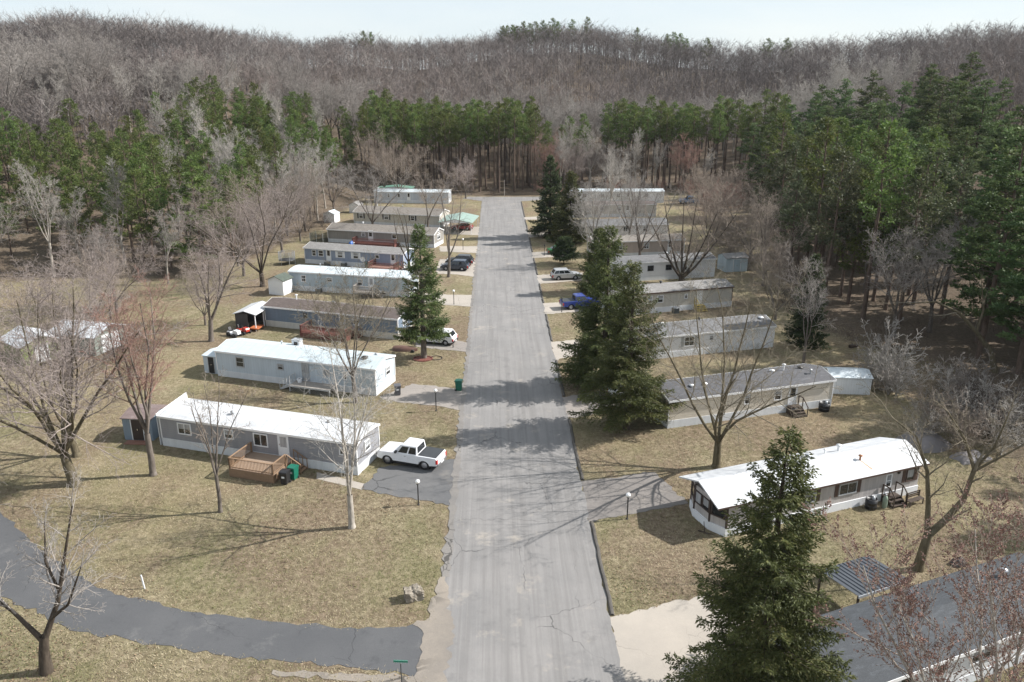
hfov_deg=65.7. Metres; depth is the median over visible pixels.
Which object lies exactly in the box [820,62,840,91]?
bare tree
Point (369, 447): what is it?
window
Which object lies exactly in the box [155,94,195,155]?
bare tree
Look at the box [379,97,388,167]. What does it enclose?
red pine
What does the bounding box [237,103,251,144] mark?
red pine
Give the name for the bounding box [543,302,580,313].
driveway
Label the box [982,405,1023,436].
shrub
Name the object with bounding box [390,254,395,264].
door
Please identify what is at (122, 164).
red pine
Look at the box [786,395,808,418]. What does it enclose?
steps
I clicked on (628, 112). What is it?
red pine
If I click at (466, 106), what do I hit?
red pine
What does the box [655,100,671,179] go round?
red pine
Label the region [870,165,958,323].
jack pine
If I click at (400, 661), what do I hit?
street sign
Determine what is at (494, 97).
bare tree
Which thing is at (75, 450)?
bare tree
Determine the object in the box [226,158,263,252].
red pine
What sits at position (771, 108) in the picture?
red pine
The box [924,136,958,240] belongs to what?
white pine
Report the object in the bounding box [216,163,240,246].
red pine
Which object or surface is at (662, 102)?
red pine
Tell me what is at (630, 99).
bare tree
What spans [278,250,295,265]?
trampoline
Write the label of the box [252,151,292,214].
bare tree
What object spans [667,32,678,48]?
pine tree
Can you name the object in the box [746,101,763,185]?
red pine
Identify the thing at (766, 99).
red pine
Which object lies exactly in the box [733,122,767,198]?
white pine
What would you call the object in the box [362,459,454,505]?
driveway
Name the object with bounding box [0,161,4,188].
red pine
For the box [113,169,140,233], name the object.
red pine
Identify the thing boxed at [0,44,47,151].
bare tree
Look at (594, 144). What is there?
bare tree
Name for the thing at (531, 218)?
driveway
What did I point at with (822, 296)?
bare tree
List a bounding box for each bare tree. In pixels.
[0,24,21,51]
[0,32,38,74]
[0,38,78,126]
[0,38,83,105]
[0,42,25,79]
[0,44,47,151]
[0,76,26,137]
[0,197,27,272]
[0,241,112,457]
[0,249,189,487]
[0,463,125,676]
[3,55,26,123]
[3,253,137,320]
[6,158,61,276]
[12,31,68,81]
[19,30,96,115]
[24,36,49,94]
[28,48,106,109]
[33,28,99,126]
[35,69,66,133]
[42,178,92,269]
[43,18,102,59]
[48,220,172,309]
[50,62,113,131]
[52,32,122,112]
[53,59,77,134]
[59,38,133,121]
[59,218,125,298]
[59,247,142,319]
[64,57,121,119]
[79,265,206,476]
[94,48,124,102]
[99,57,151,109]
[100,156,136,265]
[108,63,134,134]
[109,66,133,119]
[112,48,151,94]
[136,55,169,115]
[138,62,202,118]
[138,114,179,145]
[139,58,188,106]
[140,44,187,78]
[145,51,213,93]
[145,91,182,171]
[145,184,290,275]
[153,204,184,283]
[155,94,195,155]
[156,137,181,213]
[164,83,188,119]
[164,138,186,177]
[166,47,247,123]
[166,173,220,260]
[169,249,241,325]
[170,40,215,82]
[171,165,318,286]
[172,59,203,127]
[174,216,262,341]
[179,54,240,91]
[181,56,238,101]
[181,365,257,512]
[182,89,210,153]
[184,49,207,111]
[184,169,275,265]
[185,101,211,193]
[204,136,238,243]
[209,133,229,164]
[210,136,234,196]
[212,122,248,172]
[218,68,238,129]
[219,52,246,97]
[228,83,285,112]
[234,60,275,92]
[242,128,262,162]
[245,72,278,105]
[246,161,320,252]
[247,79,270,116]
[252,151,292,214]
[255,152,291,239]
[259,64,290,98]
[259,77,291,122]
[259,170,310,235]
[261,162,327,230]
[262,74,315,115]
[266,59,314,113]
[266,71,319,117]
[268,93,290,141]
[273,128,308,169]
[275,178,328,241]
[276,138,302,220]
[280,127,314,168]
[282,138,318,205]
[290,161,329,220]
[290,249,431,402]
[292,316,415,529]
[293,73,337,141]
[293,145,324,219]
[296,77,337,108]
[305,99,323,169]
[307,75,374,143]
[309,78,365,140]
[311,89,339,126]
[311,137,339,208]
[311,160,362,208]
[322,75,379,135]
[327,149,416,223]
[330,93,364,144]
[330,97,371,160]
[334,96,370,151]
[347,122,408,186]
[348,90,397,149]
[354,126,382,152]
[363,140,433,188]
[386,202,433,268]
[395,95,435,144]
[411,169,458,226]
[421,176,477,276]
[424,115,436,168]
[433,156,477,197]
[442,106,467,167]
[453,137,483,172]
[461,97,492,108]
[464,90,511,149]
[475,106,506,169]
[483,92,515,166]
[491,81,540,147]
[500,132,540,154]
[507,105,537,163]
[507,123,550,169]
[519,127,565,173]
[522,129,542,175]
[529,140,561,184]
[530,83,576,128]
[531,135,572,172]
[537,100,588,143]
[539,97,598,124]
[540,106,563,138]
[541,146,564,184]
[544,104,555,133]
[550,133,574,185]
[554,133,570,191]
[554,139,594,180]
[557,138,584,170]
[558,116,579,187]
[562,90,575,143]
[563,102,577,163]
[566,97,604,132]
[567,173,623,231]
[567,182,639,251]
[570,105,611,142]
[570,141,611,185]
[572,138,602,175]
[574,137,602,167]
[575,99,619,153]
[577,122,604,182]
[589,156,658,234]
[592,111,635,172]
[595,98,651,164]
[598,136,617,179]
[599,140,641,180]
[599,145,630,200]
[611,101,650,159]
[612,90,659,111]
[613,176,687,254]
[624,251,843,468]
[627,127,644,180]
[629,109,665,171]
[630,97,678,156]
[640,167,752,280]
[649,96,713,167]
[649,139,671,187]
[652,93,704,150]
[666,133,703,192]
[670,98,704,155]
[674,181,741,249]
[678,161,755,215]
[694,99,725,161]
[696,98,727,154]
[696,176,748,232]
[699,115,740,163]
[701,147,716,179]
[709,93,747,150]
[709,173,793,263]
[725,96,738,152]
[727,183,812,285]
[733,88,750,158]
[738,87,763,160]
[742,88,757,154]
[742,226,831,319]
[775,83,789,106]
[776,239,836,363]
[787,84,805,115]
[788,74,812,131]
[788,93,803,128]
[789,88,799,112]
[798,84,813,127]
[800,92,814,122]
[801,461,1023,681]
[809,72,837,104]
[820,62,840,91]
[821,77,833,97]
[825,51,849,85]
[826,63,854,99]
[828,67,850,115]
[831,72,850,107]
[832,64,853,90]
[843,205,910,293]
[847,71,864,108]
[849,57,867,95]
[849,76,868,105]
[853,76,877,114]
[857,374,1023,572]
[858,69,883,100]
[859,61,879,94]
[859,225,956,337]
[862,64,879,100]
[872,58,895,99]
[873,269,997,372]
[878,56,894,91]
[883,60,910,121]
[888,208,981,332]
[898,47,923,115]
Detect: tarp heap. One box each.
[895,428,952,452]
[949,449,991,464]
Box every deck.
[228,442,307,482]
[279,373,334,395]
[299,319,362,341]
[352,236,398,246]
[353,283,384,298]
[367,258,403,269]
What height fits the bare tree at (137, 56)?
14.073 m
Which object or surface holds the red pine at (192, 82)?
on the ground at (954, 338)
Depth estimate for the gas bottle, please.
58.02 m
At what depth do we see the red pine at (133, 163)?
128.16 m
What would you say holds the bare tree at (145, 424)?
on the ground at (954, 338)
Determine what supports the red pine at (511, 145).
on the ground at (954, 338)
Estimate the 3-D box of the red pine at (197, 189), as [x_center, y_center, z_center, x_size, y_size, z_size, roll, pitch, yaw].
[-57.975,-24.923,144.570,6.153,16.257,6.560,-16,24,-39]
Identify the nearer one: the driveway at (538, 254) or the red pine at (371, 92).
the driveway at (538, 254)
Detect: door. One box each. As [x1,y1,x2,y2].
[101,330,118,351]
[130,420,143,439]
[208,357,214,372]
[277,435,289,456]
[286,280,290,293]
[301,363,309,380]
[326,250,331,260]
[368,230,372,240]
[368,277,374,289]
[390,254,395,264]
[695,290,702,303]
[733,260,740,271]
[787,387,797,404]
[884,473,892,487]
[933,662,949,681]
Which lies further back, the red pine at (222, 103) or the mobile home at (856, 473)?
the red pine at (222, 103)
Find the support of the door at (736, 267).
in the shed at (733, 262)
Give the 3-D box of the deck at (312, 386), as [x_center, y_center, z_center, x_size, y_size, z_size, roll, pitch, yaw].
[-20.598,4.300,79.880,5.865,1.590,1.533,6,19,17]
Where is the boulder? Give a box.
[403,583,423,603]
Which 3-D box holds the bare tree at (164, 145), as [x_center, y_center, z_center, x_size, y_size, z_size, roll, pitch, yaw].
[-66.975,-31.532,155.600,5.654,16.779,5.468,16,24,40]
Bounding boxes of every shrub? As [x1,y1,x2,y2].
[147,255,170,277]
[299,213,316,230]
[313,212,333,225]
[465,184,480,194]
[652,177,668,188]
[674,175,688,191]
[708,221,729,239]
[709,234,724,244]
[710,217,734,238]
[711,230,741,257]
[712,223,735,244]
[714,238,740,252]
[719,221,752,242]
[732,243,762,267]
[736,211,755,232]
[737,238,754,249]
[741,223,758,244]
[758,242,789,265]
[764,284,782,299]
[766,230,782,247]
[767,235,793,262]
[775,280,801,308]
[781,269,809,286]
[852,333,907,384]
[859,316,930,389]
[866,355,912,394]
[869,346,943,395]
[888,365,966,439]
[894,382,970,429]
[903,393,954,433]
[911,383,964,422]
[932,364,1014,433]
[933,352,975,392]
[933,397,1002,449]
[936,348,1015,399]
[939,369,1022,432]
[940,391,1022,453]
[946,389,1002,437]
[949,366,1023,421]
[952,387,1023,433]
[967,374,1023,442]
[973,375,1023,420]
[980,403,1023,454]
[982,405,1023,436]
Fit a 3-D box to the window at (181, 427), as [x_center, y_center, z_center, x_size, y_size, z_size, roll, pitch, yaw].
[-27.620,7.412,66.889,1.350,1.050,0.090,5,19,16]
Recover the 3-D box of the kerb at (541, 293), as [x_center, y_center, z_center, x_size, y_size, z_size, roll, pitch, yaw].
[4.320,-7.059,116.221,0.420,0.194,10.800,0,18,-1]
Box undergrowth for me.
[0,143,1023,461]
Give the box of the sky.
[0,0,1023,71]
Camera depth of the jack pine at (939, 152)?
104.50 m
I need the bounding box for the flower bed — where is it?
[413,356,432,361]
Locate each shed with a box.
[119,404,166,440]
[201,347,217,373]
[233,301,265,330]
[266,272,293,295]
[323,209,339,222]
[348,201,363,212]
[717,252,749,271]
[823,367,873,394]
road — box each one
[0,512,423,675]
[443,197,625,681]
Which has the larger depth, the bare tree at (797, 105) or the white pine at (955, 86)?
the bare tree at (797, 105)
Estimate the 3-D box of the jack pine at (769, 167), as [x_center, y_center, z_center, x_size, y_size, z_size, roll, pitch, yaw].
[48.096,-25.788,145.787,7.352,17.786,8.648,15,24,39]
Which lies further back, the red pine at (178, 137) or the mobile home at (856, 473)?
the red pine at (178, 137)
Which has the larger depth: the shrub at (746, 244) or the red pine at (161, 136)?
the red pine at (161, 136)
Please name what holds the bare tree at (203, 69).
on the ground at (954, 338)
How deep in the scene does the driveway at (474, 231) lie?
162.59 m
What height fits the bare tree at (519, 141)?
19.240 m
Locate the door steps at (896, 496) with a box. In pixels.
[881,481,908,508]
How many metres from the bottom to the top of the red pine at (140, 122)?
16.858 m
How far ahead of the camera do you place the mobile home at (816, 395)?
73.83 m
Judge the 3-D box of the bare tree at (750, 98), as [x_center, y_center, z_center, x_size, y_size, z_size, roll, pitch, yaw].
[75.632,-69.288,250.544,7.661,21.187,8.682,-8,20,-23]
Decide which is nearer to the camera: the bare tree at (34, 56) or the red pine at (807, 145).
the red pine at (807, 145)
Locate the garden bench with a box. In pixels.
[905,489,923,507]
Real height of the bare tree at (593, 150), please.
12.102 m
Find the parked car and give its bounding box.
[451,223,473,230]
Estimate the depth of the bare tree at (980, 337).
83.75 m
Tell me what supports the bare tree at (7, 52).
on the ground at (954, 338)
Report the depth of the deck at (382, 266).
128.29 m
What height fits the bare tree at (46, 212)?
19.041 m
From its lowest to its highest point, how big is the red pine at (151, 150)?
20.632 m
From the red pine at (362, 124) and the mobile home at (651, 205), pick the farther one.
the red pine at (362, 124)
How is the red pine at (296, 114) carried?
on the ground at (954, 338)
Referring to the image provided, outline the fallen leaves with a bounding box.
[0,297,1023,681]
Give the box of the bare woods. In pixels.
[0,4,1023,173]
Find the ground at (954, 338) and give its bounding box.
[0,52,1023,681]
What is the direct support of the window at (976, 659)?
in the mobile home at (864, 668)
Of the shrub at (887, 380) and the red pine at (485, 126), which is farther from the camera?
the red pine at (485, 126)
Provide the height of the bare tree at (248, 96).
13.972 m
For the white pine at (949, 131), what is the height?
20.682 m
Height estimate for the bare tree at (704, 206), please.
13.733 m
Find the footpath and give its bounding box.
[316,472,363,489]
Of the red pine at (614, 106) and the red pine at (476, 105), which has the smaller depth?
the red pine at (476, 105)
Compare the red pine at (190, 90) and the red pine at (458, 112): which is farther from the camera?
the red pine at (458, 112)
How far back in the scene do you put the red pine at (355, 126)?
217.17 m
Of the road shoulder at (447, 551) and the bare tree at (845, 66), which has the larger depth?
the bare tree at (845, 66)
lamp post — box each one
[415,479,419,505]
[626,493,630,519]
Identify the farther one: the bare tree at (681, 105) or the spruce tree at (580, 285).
the bare tree at (681, 105)
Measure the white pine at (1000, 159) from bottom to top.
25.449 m
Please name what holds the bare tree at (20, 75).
on the ground at (954, 338)
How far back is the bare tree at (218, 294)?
92.24 m
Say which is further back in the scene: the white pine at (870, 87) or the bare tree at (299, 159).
the white pine at (870, 87)
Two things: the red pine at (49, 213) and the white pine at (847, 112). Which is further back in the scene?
the white pine at (847, 112)
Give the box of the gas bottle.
[882,494,887,508]
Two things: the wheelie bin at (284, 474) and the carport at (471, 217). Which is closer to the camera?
the wheelie bin at (284, 474)
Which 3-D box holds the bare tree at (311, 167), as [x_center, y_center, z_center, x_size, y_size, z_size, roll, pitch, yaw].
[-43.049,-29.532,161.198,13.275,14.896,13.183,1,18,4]
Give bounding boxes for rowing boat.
[392,345,417,352]
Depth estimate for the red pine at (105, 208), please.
135.32 m
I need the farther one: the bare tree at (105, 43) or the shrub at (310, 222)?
the bare tree at (105, 43)
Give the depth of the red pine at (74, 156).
140.92 m
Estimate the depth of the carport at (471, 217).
162.57 m
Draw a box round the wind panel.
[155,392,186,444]
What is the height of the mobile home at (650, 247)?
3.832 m
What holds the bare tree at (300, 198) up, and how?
on the ground at (954, 338)
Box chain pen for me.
[309,231,327,242]
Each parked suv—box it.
[418,328,457,345]
[440,259,469,270]
[445,254,474,263]
[550,267,580,280]
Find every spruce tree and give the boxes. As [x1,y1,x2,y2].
[393,223,451,358]
[527,155,568,240]
[546,170,587,244]
[549,236,580,263]
[550,225,655,403]
[567,261,686,433]
[572,227,612,296]
[662,424,857,681]
[780,252,831,350]
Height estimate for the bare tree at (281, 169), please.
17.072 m
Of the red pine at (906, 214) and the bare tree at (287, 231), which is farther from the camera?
the bare tree at (287, 231)
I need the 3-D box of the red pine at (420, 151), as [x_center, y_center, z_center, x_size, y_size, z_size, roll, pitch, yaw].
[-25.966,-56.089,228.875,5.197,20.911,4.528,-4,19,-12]
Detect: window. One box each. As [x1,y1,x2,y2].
[176,422,191,435]
[223,429,233,439]
[235,357,244,367]
[253,433,268,447]
[277,363,283,369]
[301,275,305,281]
[318,250,323,256]
[323,369,329,376]
[337,251,342,257]
[353,252,358,258]
[364,437,370,452]
[385,364,390,375]
[647,265,653,270]
[657,295,663,302]
[684,336,694,346]
[691,481,694,497]
[694,489,702,506]
[702,495,709,512]
[711,502,725,519]
[744,394,750,404]
[774,390,781,400]
[805,490,816,502]
[838,481,857,496]
[905,468,915,481]
[969,646,994,665]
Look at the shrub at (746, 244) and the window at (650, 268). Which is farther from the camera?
the shrub at (746, 244)
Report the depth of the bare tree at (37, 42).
209.65 m
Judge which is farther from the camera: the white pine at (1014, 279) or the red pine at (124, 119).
the red pine at (124, 119)
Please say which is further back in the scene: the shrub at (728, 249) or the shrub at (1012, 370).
the shrub at (728, 249)
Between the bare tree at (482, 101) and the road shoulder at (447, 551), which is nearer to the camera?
the road shoulder at (447, 551)
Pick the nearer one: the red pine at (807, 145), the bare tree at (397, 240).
the bare tree at (397, 240)
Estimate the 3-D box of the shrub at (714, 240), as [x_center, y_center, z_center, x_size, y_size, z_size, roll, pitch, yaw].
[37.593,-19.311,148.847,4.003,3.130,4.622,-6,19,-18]
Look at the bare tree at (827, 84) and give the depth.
248.21 m
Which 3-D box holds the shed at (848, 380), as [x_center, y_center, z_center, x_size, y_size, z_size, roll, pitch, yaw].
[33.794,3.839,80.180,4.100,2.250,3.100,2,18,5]
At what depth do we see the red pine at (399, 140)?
230.21 m
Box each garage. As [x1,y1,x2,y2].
[0,326,62,366]
[48,319,126,355]
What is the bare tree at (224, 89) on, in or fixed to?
on the ground at (954, 338)
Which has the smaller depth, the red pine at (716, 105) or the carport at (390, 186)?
the carport at (390, 186)
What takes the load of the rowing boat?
on the ground at (954, 338)
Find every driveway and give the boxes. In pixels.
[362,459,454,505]
[380,384,462,409]
[416,340,466,351]
[425,293,471,306]
[436,259,475,276]
[439,246,477,252]
[443,226,479,234]
[524,216,546,219]
[527,232,543,237]
[532,251,552,257]
[537,272,582,283]
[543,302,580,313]
[551,340,577,359]
[562,389,613,417]
[581,472,687,521]
[610,596,738,681]
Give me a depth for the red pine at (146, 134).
159.07 m
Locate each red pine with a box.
[0,107,23,199]
[0,117,16,177]
[0,132,15,192]
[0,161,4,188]
[0,170,7,213]
[0,192,19,255]
[3,156,36,232]
[6,154,31,214]
[8,118,33,182]
[18,123,42,193]
[20,141,55,251]
[20,158,49,209]
[27,140,56,194]
[29,178,60,232]
[31,123,49,172]
[42,117,77,216]
[44,119,74,185]
[49,167,86,244]
[55,139,89,224]
[57,98,83,173]
[60,175,94,250]
[63,149,99,233]
[65,139,85,208]
[82,121,109,168]
[84,131,109,203]
[91,158,121,226]
[92,129,109,158]
[94,182,116,250]
[96,166,129,240]
[97,152,147,258]
[102,139,122,172]
[103,141,131,204]
[107,132,130,166]
[110,125,131,165]
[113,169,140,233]
[114,115,140,157]
[118,168,162,269]
[123,142,160,264]
[124,150,156,244]
[130,144,151,209]
[131,109,148,177]
[135,133,164,204]
[136,137,174,254]
[143,135,170,229]
[146,186,176,269]
[149,91,164,124]
[150,134,176,210]
[159,108,187,181]
[162,109,186,159]
[163,156,188,241]
[164,119,189,181]
[164,169,180,240]
[173,94,191,144]
[173,161,222,263]
[176,118,199,155]
[178,83,199,128]
[180,160,210,245]
[183,136,204,176]
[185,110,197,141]
[189,76,210,115]
[189,153,206,175]
[190,130,214,173]
[191,97,216,182]
[191,140,219,215]
[198,75,225,136]
[198,175,223,253]
[203,108,225,159]
[205,101,229,143]
[206,99,222,135]
[207,119,232,173]
[212,92,227,136]
[212,168,244,258]
[214,89,229,131]
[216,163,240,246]
[221,120,236,167]
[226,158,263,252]
[227,87,248,130]
[227,145,257,239]
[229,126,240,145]
[229,134,248,185]
[230,91,251,141]
[230,102,252,166]
[230,134,248,192]
[231,157,263,247]
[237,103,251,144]
[237,113,251,140]
[243,121,270,166]
[243,144,263,221]
[244,156,271,235]
[245,83,264,122]
[246,97,270,161]
[248,95,266,146]
[249,95,268,150]
[249,100,273,148]
[250,117,269,176]
[259,132,288,220]
[260,153,278,190]
[261,124,285,180]
[261,137,284,199]
[262,109,285,143]
[266,100,277,125]
[266,158,294,226]
[271,126,282,157]
[279,114,304,169]
[280,96,300,137]
[283,91,305,115]
[286,109,304,160]
[287,111,309,162]
[290,123,305,160]
[296,94,309,124]
[298,91,315,128]
[299,128,317,195]
[302,121,321,158]
[303,105,318,127]
[304,120,323,167]
[306,157,323,212]
[314,114,322,154]
[318,127,333,172]
[318,129,334,200]
[319,136,341,206]
[324,125,337,166]
[332,137,342,188]
[335,105,352,166]
[337,128,358,183]
[343,125,356,177]
[352,106,370,189]
[353,105,370,180]
[362,99,374,175]
[364,90,376,166]
[366,107,381,184]
[368,95,384,179]
[368,96,382,154]
[372,105,390,185]
[375,114,393,184]
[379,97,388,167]
[381,88,393,162]
[382,108,394,178]
[383,101,399,184]
[384,106,398,180]
[388,102,402,182]
[391,117,408,184]
[394,99,402,171]
[394,102,401,176]
[396,102,411,184]
[398,104,411,181]
[402,97,409,171]
[404,105,417,184]
[405,105,423,185]
[406,112,423,188]
[410,104,425,188]
[415,97,428,118]
[416,106,428,185]
[417,103,424,176]
[417,112,426,181]
[421,119,437,188]
[424,98,440,182]
[424,102,433,178]
[424,104,443,187]
[433,95,444,174]
[434,110,450,188]
[435,104,440,178]
[435,113,454,188]
[439,107,454,184]
[440,109,459,189]
[441,102,455,180]
[442,101,453,176]
[447,115,464,189]
[447,117,456,187]
[451,104,462,185]
[452,102,462,172]
[458,109,473,184]
[459,103,469,182]
[460,110,478,189]
[463,111,478,192]
[467,97,480,184]
[469,102,485,191]
[474,116,489,186]
[476,100,486,123]
[477,109,491,188]
[482,101,492,178]
[485,114,501,161]
[486,110,503,190]
[487,101,506,191]
[488,107,507,188]
[499,98,512,186]
[501,102,508,163]
[502,97,513,182]
[505,99,525,192]
[506,100,525,187]
[507,109,523,146]
[508,100,524,184]
[515,112,522,179]
[516,113,530,189]
[521,111,534,185]
[523,103,537,181]
[523,107,536,187]
[524,96,540,179]
[526,105,545,190]
[537,135,550,178]
[541,120,555,167]
[558,116,577,170]
[558,125,571,180]
[574,113,592,145]
[575,125,590,184]
[599,103,614,173]
[600,112,615,184]
[600,114,616,186]
[608,101,622,175]
[612,102,628,185]
[613,113,629,186]
[615,98,629,179]
[622,104,639,183]
[625,100,640,170]
[626,105,643,182]
[631,106,643,175]
[635,116,652,186]
[636,107,649,178]
[637,108,655,186]
[641,94,659,178]
[649,100,668,186]
[649,112,661,184]
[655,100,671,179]
[656,109,677,189]
[657,107,670,180]
[661,108,676,183]
[664,101,682,187]
[673,107,684,182]
[674,107,691,189]
[676,102,698,177]
[680,103,700,178]
[683,106,702,188]
[689,109,702,180]
[695,105,709,182]
[700,109,715,183]
[708,110,726,173]
[709,102,725,177]
[710,104,728,176]
[711,94,730,163]
[721,99,736,183]
[722,97,738,178]
[729,99,746,181]
[737,104,749,177]
[738,106,757,178]
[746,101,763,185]
[747,102,759,178]
[757,87,775,173]
[759,110,799,235]
[763,106,779,182]
[768,91,785,174]
[772,95,795,132]
[778,94,790,135]
[779,134,798,231]
[784,136,819,240]
[794,141,816,236]
[796,116,854,274]
[809,116,855,265]
[814,128,847,247]
[830,168,882,303]
[834,137,869,256]
[839,119,875,261]
[857,116,921,319]
[858,159,911,300]
[865,124,907,247]
[882,174,927,287]
[905,126,951,281]
[905,142,954,295]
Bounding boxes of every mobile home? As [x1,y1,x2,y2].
[157,398,379,474]
[214,338,395,395]
[262,294,412,339]
[287,265,418,296]
[303,242,414,267]
[326,222,443,247]
[352,205,449,227]
[374,187,451,203]
[572,201,655,216]
[577,188,664,202]
[579,218,668,236]
[587,233,684,256]
[600,278,734,313]
[609,252,716,280]
[624,314,776,359]
[648,363,836,428]
[679,437,929,536]
[770,552,1023,681]
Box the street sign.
[393,660,407,681]
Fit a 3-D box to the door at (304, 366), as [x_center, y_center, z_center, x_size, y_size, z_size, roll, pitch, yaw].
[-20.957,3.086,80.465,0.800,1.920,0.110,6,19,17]
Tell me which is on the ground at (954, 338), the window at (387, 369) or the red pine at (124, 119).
the red pine at (124, 119)
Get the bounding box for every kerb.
[539,283,544,302]
[545,314,552,340]
[555,360,564,396]
[568,418,583,479]
[590,521,614,615]
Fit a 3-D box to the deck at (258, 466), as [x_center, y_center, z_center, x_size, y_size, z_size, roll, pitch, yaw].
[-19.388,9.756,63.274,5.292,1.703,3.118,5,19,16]
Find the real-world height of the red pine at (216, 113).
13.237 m
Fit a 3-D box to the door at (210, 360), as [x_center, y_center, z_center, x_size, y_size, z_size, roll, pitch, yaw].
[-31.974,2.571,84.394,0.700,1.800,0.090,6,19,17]
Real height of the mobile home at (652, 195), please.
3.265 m
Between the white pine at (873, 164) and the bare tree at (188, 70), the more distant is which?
the bare tree at (188, 70)
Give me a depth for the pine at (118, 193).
128.50 m
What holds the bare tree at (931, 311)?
on the ground at (954, 338)
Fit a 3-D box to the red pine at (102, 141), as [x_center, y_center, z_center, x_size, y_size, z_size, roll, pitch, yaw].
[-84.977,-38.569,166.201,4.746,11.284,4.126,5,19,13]
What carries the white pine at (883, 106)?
on the ground at (954, 338)
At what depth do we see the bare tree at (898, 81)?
234.57 m
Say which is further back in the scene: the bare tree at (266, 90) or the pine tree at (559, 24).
the pine tree at (559, 24)
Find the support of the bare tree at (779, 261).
on the ground at (954, 338)
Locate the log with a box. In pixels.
[848,343,857,347]
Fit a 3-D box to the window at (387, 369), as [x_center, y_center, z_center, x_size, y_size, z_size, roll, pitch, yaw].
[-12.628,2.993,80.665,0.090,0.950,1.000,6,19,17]
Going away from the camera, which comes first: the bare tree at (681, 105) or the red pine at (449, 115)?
the red pine at (449, 115)
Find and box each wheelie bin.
[278,468,291,484]
[286,464,299,479]
[394,383,400,394]
[454,379,462,390]
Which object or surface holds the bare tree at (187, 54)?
on the ground at (954, 338)
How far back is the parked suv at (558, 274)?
123.27 m
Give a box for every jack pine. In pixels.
[747,127,781,201]
[748,151,790,245]
[760,148,802,249]
[764,141,800,236]
[768,140,813,243]
[771,169,814,275]
[775,130,806,180]
[784,169,828,265]
[785,137,843,257]
[793,172,844,269]
[799,148,873,303]
[806,141,860,273]
[811,160,878,296]
[832,174,857,261]
[848,154,884,272]
[861,168,930,309]
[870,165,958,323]
[886,147,961,304]
[916,158,985,314]
[927,180,977,297]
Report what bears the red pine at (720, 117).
on the ground at (954, 338)
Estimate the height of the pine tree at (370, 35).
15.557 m
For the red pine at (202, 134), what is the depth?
160.49 m
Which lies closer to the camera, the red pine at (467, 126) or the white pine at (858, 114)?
the white pine at (858, 114)
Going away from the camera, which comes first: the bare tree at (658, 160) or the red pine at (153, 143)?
the red pine at (153, 143)
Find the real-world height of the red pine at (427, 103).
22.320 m
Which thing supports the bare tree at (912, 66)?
on the ground at (954, 338)
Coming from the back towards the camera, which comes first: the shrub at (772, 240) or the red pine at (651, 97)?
the red pine at (651, 97)
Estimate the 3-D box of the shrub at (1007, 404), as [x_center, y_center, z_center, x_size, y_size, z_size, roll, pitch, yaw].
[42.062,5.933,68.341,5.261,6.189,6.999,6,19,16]
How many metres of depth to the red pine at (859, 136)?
125.50 m
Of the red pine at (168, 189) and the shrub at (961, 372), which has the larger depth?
the red pine at (168, 189)
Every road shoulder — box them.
[272,670,415,681]
[413,577,454,681]
[441,254,477,576]
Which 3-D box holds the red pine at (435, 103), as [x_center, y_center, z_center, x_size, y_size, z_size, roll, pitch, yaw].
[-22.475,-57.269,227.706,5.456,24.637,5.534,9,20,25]
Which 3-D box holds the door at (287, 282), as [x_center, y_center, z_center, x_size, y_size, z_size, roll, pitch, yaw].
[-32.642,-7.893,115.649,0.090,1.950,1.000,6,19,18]
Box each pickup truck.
[377,437,446,469]
[559,293,599,309]
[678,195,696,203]
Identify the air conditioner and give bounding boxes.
[315,288,321,293]
[672,307,679,313]
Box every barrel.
[818,401,829,411]
[864,496,877,510]
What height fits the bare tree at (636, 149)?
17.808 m
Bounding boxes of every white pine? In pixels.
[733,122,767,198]
[742,112,781,201]
[773,104,804,166]
[788,124,809,142]
[791,112,807,128]
[798,92,826,138]
[798,121,814,153]
[802,84,829,135]
[810,88,843,148]
[812,106,842,138]
[821,78,861,141]
[828,106,854,149]
[837,102,883,175]
[839,106,868,144]
[846,70,885,145]
[851,147,882,254]
[857,99,898,161]
[860,87,898,154]
[862,130,929,275]
[878,81,922,148]
[884,141,936,268]
[890,117,914,148]
[896,126,941,227]
[902,76,933,138]
[905,114,948,190]
[907,68,942,144]
[912,76,957,156]
[915,63,949,127]
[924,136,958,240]
[934,80,982,192]
[934,126,1023,358]
[936,76,967,144]
[936,125,985,248]
[937,111,966,192]
[938,51,988,117]
[948,78,1002,188]
[953,86,995,169]
[953,126,1023,342]
[959,87,999,160]
[963,190,1023,374]
[971,102,1023,232]
[972,111,1018,191]
[972,162,1023,301]
[977,77,1019,175]
[991,167,1023,303]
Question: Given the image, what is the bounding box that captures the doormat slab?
[124,440,145,444]
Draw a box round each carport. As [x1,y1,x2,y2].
[379,185,414,188]
[438,212,478,227]
[815,555,905,602]
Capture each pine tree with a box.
[166,155,232,270]
[357,30,369,49]
[367,32,375,47]
[497,25,508,46]
[506,25,516,44]
[518,21,527,46]
[526,23,533,48]
[530,21,541,41]
[538,21,547,47]
[547,18,558,51]
[555,21,564,50]
[566,19,575,44]
[582,17,593,52]
[632,27,643,60]
[661,34,671,51]
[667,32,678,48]
[675,33,686,66]
[700,37,713,61]
[760,38,774,64]
[782,37,792,61]
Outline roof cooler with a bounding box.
[291,338,302,345]
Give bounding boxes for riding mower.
[226,326,242,337]
[236,324,251,334]
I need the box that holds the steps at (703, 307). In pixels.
[694,298,707,311]
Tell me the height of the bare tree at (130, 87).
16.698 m

